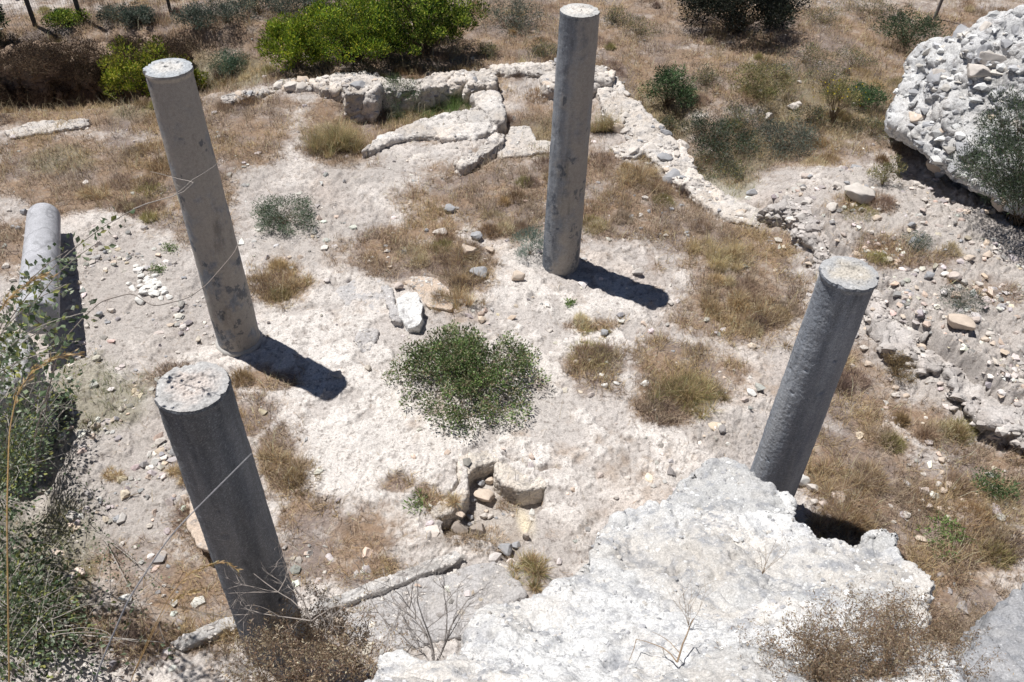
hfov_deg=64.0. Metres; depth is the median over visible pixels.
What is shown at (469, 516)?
stone
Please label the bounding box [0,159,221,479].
saltbush
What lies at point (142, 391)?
green grass
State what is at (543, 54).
scrub plant
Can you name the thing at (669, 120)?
scrub plant
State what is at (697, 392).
grass tuft
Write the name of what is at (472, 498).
loose stone
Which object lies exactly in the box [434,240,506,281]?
grass tuft
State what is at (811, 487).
stone
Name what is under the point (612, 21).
scrub plant
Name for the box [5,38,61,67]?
dead brush
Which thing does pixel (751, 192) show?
loose stone
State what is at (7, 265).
loose stone
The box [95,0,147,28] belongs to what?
bush
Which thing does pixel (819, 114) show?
scrub plant
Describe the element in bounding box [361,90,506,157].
curved wall
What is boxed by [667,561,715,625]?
dry sticks
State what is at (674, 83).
bush
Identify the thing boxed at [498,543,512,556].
stone
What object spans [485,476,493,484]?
stone
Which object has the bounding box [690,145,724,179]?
scrub plant
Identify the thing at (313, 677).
dry brush
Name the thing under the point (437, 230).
stone
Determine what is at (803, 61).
scrub plant
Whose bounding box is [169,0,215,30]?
bush
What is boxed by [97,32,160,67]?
dead brush
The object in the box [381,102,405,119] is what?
bush
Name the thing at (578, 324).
dry grass
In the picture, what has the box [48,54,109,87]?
dead brush
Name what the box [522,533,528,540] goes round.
stone
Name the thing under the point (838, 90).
bush
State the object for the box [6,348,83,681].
grass stalk
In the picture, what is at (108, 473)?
grass tuft
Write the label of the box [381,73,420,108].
bush
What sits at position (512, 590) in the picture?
stone slab
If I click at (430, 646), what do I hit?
bare shrub
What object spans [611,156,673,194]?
grass tuft
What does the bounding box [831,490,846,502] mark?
stone
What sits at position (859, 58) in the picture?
scrub plant
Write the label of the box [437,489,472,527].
grass tuft
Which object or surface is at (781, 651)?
dry brush
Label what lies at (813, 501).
loose stone
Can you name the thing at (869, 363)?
loose stone
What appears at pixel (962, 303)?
bush
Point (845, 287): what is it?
column
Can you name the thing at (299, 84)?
rubble wall
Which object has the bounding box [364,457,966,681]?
broken wall
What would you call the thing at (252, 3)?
bush
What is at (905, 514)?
loose stone
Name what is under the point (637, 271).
stone
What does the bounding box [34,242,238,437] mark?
bare twig
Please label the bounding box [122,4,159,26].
bush
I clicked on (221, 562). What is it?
grass stalk
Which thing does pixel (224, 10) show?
bush
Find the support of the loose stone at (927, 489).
on the ground at (356, 404)
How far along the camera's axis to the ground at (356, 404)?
11.63 m
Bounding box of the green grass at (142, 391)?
[0,11,889,656]
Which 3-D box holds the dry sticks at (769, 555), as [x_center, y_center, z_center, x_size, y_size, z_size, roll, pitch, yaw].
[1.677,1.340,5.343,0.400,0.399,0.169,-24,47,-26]
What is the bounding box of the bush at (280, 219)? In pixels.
[249,193,319,237]
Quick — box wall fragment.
[951,583,1023,681]
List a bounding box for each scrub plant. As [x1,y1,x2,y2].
[476,41,500,58]
[526,37,557,59]
[599,3,630,24]
[613,15,664,36]
[657,113,690,131]
[686,61,727,89]
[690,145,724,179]
[715,98,766,128]
[715,158,752,181]
[745,55,802,85]
[768,40,838,67]
[787,103,832,124]
[798,0,850,30]
[804,59,851,92]
[829,44,882,71]
[838,0,912,18]
[844,113,894,146]
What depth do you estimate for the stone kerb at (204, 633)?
8.48 m
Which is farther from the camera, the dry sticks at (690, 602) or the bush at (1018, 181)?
the bush at (1018, 181)
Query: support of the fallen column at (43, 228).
on the ground at (356, 404)
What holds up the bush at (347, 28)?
on the ground at (356, 404)
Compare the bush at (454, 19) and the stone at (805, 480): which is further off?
the bush at (454, 19)
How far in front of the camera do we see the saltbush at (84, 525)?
8.84 m
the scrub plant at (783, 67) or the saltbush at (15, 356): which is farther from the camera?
the scrub plant at (783, 67)
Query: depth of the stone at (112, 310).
11.87 m
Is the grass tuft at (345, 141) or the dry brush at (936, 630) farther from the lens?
the grass tuft at (345, 141)
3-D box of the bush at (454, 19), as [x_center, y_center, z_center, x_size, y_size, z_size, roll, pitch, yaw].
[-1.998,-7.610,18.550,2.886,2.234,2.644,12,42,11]
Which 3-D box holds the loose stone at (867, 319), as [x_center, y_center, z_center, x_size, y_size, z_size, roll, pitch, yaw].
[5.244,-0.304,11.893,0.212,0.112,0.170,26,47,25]
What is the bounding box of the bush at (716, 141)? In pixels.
[680,110,762,168]
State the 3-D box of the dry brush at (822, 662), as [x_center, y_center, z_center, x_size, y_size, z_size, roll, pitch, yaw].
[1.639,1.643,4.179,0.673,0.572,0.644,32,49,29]
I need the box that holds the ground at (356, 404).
[0,0,1023,681]
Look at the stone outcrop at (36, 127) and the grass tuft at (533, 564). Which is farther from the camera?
the stone outcrop at (36, 127)
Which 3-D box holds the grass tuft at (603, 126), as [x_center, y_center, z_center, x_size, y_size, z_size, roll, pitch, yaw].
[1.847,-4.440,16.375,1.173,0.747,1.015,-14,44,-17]
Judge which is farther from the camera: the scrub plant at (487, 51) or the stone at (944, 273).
the scrub plant at (487, 51)
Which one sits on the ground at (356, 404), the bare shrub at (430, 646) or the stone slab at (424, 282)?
the stone slab at (424, 282)
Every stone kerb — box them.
[171,551,464,651]
[453,132,505,175]
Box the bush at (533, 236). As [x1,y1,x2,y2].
[509,224,543,258]
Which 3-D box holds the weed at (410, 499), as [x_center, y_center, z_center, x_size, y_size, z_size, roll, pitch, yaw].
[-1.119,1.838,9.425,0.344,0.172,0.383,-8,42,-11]
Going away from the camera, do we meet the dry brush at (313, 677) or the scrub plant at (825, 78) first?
the dry brush at (313, 677)
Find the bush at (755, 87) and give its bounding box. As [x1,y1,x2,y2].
[724,58,802,103]
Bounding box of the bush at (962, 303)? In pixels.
[934,282,990,314]
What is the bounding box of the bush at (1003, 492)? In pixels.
[969,466,1022,500]
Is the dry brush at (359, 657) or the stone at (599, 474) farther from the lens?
the stone at (599, 474)
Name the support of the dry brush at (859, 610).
on the broken wall at (602, 610)
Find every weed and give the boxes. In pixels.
[147,263,166,273]
[161,241,178,253]
[402,486,430,514]
[563,297,576,308]
[914,511,974,563]
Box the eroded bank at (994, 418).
[755,194,1023,451]
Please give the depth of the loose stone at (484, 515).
9.58 m
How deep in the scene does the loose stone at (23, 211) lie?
13.71 m
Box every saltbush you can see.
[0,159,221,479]
[0,347,127,549]
[0,490,182,681]
[66,459,173,616]
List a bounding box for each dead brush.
[0,27,37,97]
[0,34,68,87]
[0,45,10,73]
[0,82,32,110]
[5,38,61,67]
[16,29,83,107]
[44,36,106,69]
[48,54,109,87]
[86,59,122,86]
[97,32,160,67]
[145,31,202,60]
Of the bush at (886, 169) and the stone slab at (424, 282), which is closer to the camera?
the stone slab at (424, 282)
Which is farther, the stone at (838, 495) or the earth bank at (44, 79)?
the earth bank at (44, 79)
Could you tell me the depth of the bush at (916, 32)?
19.91 m
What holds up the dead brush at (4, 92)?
on the ground at (356, 404)
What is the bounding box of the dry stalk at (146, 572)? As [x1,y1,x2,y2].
[94,453,251,681]
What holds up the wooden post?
on the ground at (356, 404)
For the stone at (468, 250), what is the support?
on the ground at (356, 404)
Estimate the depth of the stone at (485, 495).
9.73 m
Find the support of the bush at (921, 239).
on the ground at (356, 404)
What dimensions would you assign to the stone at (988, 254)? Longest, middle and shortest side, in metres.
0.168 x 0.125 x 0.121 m
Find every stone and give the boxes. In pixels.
[1,263,9,268]
[19,209,26,214]
[107,308,115,312]
[113,514,118,521]
[117,594,131,601]
[134,295,143,304]
[330,370,341,377]
[394,282,403,288]
[432,228,446,234]
[444,204,455,212]
[451,520,468,535]
[456,511,465,517]
[461,244,476,257]
[466,514,472,519]
[469,266,486,277]
[470,231,482,240]
[470,496,475,501]
[470,523,484,535]
[474,489,495,501]
[477,480,484,485]
[480,513,487,518]
[485,246,494,251]
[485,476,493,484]
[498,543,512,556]
[511,270,524,280]
[512,541,520,548]
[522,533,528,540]
[597,472,602,477]
[600,329,607,335]
[632,268,643,274]
[741,396,748,401]
[746,188,757,195]
[747,388,756,396]
[765,112,773,119]
[787,103,798,108]
[799,474,810,486]
[801,172,808,177]
[806,484,818,491]
[810,498,817,504]
[826,202,837,211]
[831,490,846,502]
[832,181,841,187]
[844,183,874,203]
[859,345,868,350]
[864,360,873,366]
[865,316,870,322]
[872,215,881,220]
[890,393,899,397]
[891,385,899,389]
[902,295,909,300]
[903,511,910,517]
[908,222,915,226]
[908,237,918,244]
[913,181,922,185]
[915,535,926,541]
[917,343,926,348]
[919,487,929,494]
[924,271,934,278]
[938,457,945,462]
[939,487,947,493]
[940,271,948,276]
[946,271,962,281]
[946,481,953,488]
[947,313,975,330]
[949,405,959,410]
[964,255,975,260]
[971,316,980,321]
[975,281,982,287]
[981,337,989,341]
[982,250,992,257]
[986,331,995,336]
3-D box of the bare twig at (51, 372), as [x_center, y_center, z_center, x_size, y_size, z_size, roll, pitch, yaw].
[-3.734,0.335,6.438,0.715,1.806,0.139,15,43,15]
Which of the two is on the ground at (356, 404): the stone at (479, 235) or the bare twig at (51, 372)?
the stone at (479, 235)
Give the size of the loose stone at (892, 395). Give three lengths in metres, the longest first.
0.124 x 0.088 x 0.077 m
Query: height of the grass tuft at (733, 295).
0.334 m
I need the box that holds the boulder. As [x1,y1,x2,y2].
[884,4,1023,217]
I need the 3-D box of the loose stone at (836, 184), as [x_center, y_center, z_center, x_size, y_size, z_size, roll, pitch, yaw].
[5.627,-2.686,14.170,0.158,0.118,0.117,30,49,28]
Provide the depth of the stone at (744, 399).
10.80 m
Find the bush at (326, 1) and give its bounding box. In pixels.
[307,0,341,5]
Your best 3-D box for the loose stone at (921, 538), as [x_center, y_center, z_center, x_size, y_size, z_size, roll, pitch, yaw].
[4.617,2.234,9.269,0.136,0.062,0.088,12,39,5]
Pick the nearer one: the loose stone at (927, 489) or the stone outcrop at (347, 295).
the loose stone at (927, 489)
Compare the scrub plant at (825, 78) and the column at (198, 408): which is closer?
the column at (198, 408)
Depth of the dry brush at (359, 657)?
6.43 m
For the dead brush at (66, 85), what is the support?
on the ground at (356, 404)
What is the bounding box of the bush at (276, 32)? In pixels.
[254,11,328,73]
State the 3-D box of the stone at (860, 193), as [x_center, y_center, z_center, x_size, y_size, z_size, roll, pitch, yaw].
[5.864,-2.492,13.854,0.532,0.270,0.383,15,43,15]
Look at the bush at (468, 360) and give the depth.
10.68 m
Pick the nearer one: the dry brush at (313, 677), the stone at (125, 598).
the dry brush at (313, 677)
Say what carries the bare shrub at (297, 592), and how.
on the ground at (356, 404)
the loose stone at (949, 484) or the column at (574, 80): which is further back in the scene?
the column at (574, 80)
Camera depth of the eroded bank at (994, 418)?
11.40 m
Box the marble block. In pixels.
[396,292,424,332]
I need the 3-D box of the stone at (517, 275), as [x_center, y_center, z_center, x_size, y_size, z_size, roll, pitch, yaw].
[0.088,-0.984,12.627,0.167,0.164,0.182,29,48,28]
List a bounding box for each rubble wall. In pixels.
[221,76,313,104]
[309,58,615,121]
[594,76,759,227]
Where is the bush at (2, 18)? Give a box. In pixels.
[0,4,10,42]
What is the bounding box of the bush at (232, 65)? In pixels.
[206,46,249,76]
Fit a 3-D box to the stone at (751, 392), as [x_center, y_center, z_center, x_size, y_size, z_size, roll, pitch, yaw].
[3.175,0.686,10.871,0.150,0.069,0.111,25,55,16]
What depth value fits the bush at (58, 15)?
19.03 m
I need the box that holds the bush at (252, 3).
[224,0,287,23]
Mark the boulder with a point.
(937, 106)
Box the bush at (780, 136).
[742,116,823,162]
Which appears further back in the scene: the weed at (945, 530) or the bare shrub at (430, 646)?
the weed at (945, 530)
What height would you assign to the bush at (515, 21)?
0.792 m
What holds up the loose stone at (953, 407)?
on the ground at (356, 404)
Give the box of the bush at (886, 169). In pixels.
[866,154,907,184]
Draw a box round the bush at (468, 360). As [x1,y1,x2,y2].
[376,319,552,446]
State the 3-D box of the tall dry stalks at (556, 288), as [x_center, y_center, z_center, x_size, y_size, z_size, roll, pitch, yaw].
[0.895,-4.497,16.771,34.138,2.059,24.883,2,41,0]
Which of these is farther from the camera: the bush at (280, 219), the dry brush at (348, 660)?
the bush at (280, 219)
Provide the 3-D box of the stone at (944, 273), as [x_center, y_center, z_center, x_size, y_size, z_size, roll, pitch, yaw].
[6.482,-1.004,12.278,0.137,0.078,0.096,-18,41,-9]
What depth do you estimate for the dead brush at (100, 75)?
18.30 m
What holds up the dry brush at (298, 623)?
on the ground at (356, 404)
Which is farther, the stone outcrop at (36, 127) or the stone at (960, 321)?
the stone outcrop at (36, 127)
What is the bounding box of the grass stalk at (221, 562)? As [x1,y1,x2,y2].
[130,560,242,681]
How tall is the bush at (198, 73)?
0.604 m
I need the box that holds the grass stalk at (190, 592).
[134,587,202,672]
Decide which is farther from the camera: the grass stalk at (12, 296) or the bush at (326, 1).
the bush at (326, 1)
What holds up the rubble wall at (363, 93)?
on the ground at (356, 404)
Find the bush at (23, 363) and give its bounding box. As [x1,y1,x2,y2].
[0,334,59,478]
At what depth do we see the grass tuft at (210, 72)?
18.86 m
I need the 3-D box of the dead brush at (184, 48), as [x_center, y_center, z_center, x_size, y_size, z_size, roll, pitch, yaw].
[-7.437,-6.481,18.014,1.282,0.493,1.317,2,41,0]
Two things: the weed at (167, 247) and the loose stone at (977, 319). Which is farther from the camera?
the weed at (167, 247)
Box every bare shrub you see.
[185,534,348,657]
[318,542,498,678]
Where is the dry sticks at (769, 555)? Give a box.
[748,528,795,573]
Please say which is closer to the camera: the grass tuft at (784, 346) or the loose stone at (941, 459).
the loose stone at (941, 459)
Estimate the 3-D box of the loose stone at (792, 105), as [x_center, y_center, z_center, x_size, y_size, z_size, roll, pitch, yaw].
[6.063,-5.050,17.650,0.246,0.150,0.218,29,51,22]
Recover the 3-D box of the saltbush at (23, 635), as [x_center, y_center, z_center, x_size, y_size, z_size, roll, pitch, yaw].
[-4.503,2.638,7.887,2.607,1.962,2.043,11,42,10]
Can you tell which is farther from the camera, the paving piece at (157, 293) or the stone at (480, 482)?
the paving piece at (157, 293)
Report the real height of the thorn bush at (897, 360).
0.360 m
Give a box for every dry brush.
[204,604,323,681]
[206,613,294,681]
[244,606,350,681]
[257,585,335,681]
[258,617,374,681]
[269,604,366,680]
[271,573,365,650]
[301,589,385,676]
[328,614,416,681]
[715,591,862,681]
[779,597,923,681]
[788,571,920,662]
[793,594,960,681]
[823,580,991,671]
[844,594,1013,681]
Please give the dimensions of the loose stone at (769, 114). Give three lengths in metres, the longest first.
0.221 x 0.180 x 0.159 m
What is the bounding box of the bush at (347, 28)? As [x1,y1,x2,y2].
[286,0,413,65]
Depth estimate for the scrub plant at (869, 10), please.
21.59 m
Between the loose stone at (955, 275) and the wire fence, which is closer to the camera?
the loose stone at (955, 275)
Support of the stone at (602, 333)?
on the ground at (356, 404)
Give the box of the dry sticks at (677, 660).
[629,618,693,662]
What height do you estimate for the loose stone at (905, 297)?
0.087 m
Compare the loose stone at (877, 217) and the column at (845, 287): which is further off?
the loose stone at (877, 217)
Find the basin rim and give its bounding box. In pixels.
[430,449,545,529]
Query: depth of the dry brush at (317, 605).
7.39 m
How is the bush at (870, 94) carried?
on the ground at (356, 404)
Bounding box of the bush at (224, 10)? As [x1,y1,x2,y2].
[195,0,246,24]
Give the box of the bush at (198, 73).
[193,67,209,91]
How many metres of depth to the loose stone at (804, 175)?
15.05 m
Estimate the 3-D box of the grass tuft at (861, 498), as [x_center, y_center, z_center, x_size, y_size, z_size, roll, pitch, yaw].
[4.075,1.668,9.690,1.150,0.342,1.083,2,41,0]
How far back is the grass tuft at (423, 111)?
17.39 m
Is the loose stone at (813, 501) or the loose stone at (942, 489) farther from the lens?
the loose stone at (942, 489)
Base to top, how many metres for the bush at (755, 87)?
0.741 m
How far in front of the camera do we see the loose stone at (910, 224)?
13.17 m
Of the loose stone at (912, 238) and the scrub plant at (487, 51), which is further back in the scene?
the scrub plant at (487, 51)
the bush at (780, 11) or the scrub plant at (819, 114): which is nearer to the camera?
the scrub plant at (819, 114)
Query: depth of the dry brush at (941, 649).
4.30 m
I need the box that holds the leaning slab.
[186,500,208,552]
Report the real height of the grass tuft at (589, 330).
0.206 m
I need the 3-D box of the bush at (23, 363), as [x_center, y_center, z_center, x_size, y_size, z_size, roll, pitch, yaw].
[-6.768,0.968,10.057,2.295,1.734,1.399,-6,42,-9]
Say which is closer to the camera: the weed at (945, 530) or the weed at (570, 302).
the weed at (945, 530)
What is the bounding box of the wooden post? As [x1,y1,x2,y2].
[933,0,942,19]
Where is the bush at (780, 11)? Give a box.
[674,0,811,35]
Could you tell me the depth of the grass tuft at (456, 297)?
12.16 m
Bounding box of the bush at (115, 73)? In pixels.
[96,24,197,99]
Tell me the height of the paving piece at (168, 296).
0.047 m
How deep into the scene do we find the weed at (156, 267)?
12.56 m
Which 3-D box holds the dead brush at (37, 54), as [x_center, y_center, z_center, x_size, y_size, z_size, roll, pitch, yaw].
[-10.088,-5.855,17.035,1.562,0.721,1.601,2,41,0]
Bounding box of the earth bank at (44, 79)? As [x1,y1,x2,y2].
[0,36,191,106]
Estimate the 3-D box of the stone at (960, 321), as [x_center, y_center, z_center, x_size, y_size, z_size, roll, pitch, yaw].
[6.188,-0.257,11.315,0.388,0.246,0.319,18,39,10]
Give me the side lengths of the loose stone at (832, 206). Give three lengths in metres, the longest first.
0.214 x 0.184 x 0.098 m
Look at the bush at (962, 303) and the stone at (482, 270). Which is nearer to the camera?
the bush at (962, 303)
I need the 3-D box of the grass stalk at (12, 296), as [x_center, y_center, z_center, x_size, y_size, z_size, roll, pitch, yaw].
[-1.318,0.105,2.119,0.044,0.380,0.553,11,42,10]
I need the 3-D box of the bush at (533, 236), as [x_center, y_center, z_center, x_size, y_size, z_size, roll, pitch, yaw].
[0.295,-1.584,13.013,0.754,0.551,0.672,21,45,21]
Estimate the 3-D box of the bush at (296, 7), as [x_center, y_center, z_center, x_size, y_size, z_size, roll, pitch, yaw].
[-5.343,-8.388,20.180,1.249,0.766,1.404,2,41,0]
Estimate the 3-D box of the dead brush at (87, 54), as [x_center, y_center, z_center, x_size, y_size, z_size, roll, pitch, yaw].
[-9.357,-6.229,17.589,1.400,0.578,1.424,2,41,0]
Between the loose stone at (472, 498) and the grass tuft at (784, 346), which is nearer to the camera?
the loose stone at (472, 498)
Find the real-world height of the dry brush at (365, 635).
0.712 m
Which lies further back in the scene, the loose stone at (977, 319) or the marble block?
the marble block
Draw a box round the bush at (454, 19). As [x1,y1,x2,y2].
[360,0,490,55]
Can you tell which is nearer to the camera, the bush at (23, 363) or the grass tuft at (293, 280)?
the bush at (23, 363)
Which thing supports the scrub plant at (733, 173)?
on the ground at (356, 404)
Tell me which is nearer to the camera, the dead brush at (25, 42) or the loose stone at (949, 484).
the loose stone at (949, 484)
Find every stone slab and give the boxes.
[341,561,526,650]
[404,276,454,311]
[496,126,549,159]
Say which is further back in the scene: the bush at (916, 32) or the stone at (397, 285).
the bush at (916, 32)
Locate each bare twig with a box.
[0,302,54,446]
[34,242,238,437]
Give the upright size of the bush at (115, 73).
1.417 m
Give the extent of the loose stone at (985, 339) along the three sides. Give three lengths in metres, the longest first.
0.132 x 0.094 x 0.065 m
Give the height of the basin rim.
0.535 m
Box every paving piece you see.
[128,285,135,290]
[151,273,158,277]
[151,291,159,295]
[165,294,172,299]
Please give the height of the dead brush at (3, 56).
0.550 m
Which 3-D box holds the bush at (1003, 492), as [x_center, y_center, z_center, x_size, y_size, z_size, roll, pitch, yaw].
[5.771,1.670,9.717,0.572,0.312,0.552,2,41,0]
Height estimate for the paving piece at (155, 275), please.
0.059 m
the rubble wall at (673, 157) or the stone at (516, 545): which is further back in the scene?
the rubble wall at (673, 157)
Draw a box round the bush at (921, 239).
[896,228,935,250]
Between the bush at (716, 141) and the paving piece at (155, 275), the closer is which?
the paving piece at (155, 275)
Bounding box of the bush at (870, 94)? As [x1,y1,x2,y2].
[834,80,891,109]
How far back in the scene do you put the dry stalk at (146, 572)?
2.05 m
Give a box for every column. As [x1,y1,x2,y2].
[15,203,60,333]
[143,58,262,356]
[154,361,305,667]
[542,3,599,276]
[750,256,878,496]
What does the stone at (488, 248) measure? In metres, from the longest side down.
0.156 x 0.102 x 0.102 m
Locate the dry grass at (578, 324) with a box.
[0,0,1023,667]
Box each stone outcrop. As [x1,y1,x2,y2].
[4,118,90,139]
[335,280,402,352]
[360,151,431,186]
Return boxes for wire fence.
[1,0,306,26]
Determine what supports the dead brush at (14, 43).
on the ground at (356, 404)
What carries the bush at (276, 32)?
on the ground at (356, 404)
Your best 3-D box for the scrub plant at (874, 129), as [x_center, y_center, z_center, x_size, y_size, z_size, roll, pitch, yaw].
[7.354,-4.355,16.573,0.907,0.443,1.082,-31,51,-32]
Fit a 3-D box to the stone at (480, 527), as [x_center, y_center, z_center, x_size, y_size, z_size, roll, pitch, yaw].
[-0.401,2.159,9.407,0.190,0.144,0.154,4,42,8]
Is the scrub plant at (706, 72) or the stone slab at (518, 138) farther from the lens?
the scrub plant at (706, 72)
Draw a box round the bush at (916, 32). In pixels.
[869,3,953,51]
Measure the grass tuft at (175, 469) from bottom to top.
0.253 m
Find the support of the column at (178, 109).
on the ground at (356, 404)
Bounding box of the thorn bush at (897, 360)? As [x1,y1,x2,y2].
[881,350,918,387]
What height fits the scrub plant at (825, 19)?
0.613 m
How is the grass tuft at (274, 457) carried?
on the ground at (356, 404)
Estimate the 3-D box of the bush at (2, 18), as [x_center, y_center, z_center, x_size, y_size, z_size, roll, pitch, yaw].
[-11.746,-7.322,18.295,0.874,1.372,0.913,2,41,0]
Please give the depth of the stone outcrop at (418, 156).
15.47 m
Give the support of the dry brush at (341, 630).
on the ground at (356, 404)
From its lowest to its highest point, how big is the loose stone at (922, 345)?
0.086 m
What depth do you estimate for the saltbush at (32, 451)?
9.11 m
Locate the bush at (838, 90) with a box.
[812,68,866,122]
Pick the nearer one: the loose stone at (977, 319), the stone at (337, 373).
the stone at (337, 373)
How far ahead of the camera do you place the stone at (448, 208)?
14.05 m
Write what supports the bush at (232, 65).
on the ground at (356, 404)
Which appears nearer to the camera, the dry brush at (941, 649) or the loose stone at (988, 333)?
the dry brush at (941, 649)
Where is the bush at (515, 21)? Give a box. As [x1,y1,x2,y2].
[473,0,553,38]
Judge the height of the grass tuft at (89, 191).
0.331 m
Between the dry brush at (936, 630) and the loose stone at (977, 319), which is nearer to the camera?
the dry brush at (936, 630)
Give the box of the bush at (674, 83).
[638,60,698,108]
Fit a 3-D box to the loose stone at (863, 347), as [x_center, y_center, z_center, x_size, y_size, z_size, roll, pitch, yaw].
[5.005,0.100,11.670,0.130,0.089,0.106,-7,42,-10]
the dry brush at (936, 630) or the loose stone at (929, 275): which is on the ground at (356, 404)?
the loose stone at (929, 275)
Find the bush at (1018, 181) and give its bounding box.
[946,64,1023,231]
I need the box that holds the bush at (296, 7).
[270,0,313,16]
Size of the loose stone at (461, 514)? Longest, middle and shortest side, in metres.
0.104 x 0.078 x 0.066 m
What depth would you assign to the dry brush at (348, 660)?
6.29 m
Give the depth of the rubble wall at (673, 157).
15.72 m
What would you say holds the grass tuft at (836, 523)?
on the ground at (356, 404)
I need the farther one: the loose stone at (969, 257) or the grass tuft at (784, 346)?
the loose stone at (969, 257)
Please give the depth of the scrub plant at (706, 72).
18.23 m
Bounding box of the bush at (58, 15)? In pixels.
[41,7,91,29]
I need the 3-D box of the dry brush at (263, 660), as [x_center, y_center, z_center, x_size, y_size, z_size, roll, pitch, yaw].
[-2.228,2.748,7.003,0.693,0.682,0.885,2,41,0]
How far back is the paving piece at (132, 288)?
12.30 m
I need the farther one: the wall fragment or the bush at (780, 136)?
the bush at (780, 136)
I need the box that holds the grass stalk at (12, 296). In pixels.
[0,270,57,310]
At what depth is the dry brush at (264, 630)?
6.28 m
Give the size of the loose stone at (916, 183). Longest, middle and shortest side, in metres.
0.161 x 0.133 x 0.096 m
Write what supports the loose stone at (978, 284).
on the ground at (356, 404)
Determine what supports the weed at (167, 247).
on the ground at (356, 404)
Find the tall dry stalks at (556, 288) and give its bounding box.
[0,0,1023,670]
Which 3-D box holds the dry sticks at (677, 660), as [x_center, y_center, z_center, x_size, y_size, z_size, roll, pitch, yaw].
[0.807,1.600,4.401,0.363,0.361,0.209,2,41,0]
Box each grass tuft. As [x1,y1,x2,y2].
[72,178,116,208]
[100,463,125,483]
[162,460,185,488]
[195,58,224,85]
[251,264,313,297]
[252,438,292,480]
[295,115,372,157]
[390,98,448,118]
[427,282,490,315]
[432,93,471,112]
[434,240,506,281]
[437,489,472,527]
[502,545,557,593]
[578,322,612,339]
[590,101,625,132]
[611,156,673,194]
[642,367,734,419]
[683,231,756,273]
[693,285,777,327]
[782,323,799,354]
[802,497,870,545]
[808,454,894,519]
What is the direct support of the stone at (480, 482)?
on the ground at (356, 404)
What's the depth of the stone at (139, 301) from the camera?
12.03 m
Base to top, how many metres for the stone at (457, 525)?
0.152 m
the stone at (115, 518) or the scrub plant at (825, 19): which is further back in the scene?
the scrub plant at (825, 19)
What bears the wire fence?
on the ground at (356, 404)
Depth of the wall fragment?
5.15 m
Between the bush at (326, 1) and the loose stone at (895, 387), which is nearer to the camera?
the loose stone at (895, 387)
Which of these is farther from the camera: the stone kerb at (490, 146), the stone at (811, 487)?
the stone kerb at (490, 146)
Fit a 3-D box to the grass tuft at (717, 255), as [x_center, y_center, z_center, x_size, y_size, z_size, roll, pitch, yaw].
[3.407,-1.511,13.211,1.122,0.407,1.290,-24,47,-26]
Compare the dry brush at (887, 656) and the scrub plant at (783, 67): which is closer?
the dry brush at (887, 656)
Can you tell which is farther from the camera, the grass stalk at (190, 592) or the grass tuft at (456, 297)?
the grass tuft at (456, 297)
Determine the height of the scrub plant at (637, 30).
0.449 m
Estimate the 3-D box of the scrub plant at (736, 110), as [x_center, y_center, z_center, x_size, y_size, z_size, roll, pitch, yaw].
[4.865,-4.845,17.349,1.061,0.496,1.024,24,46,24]

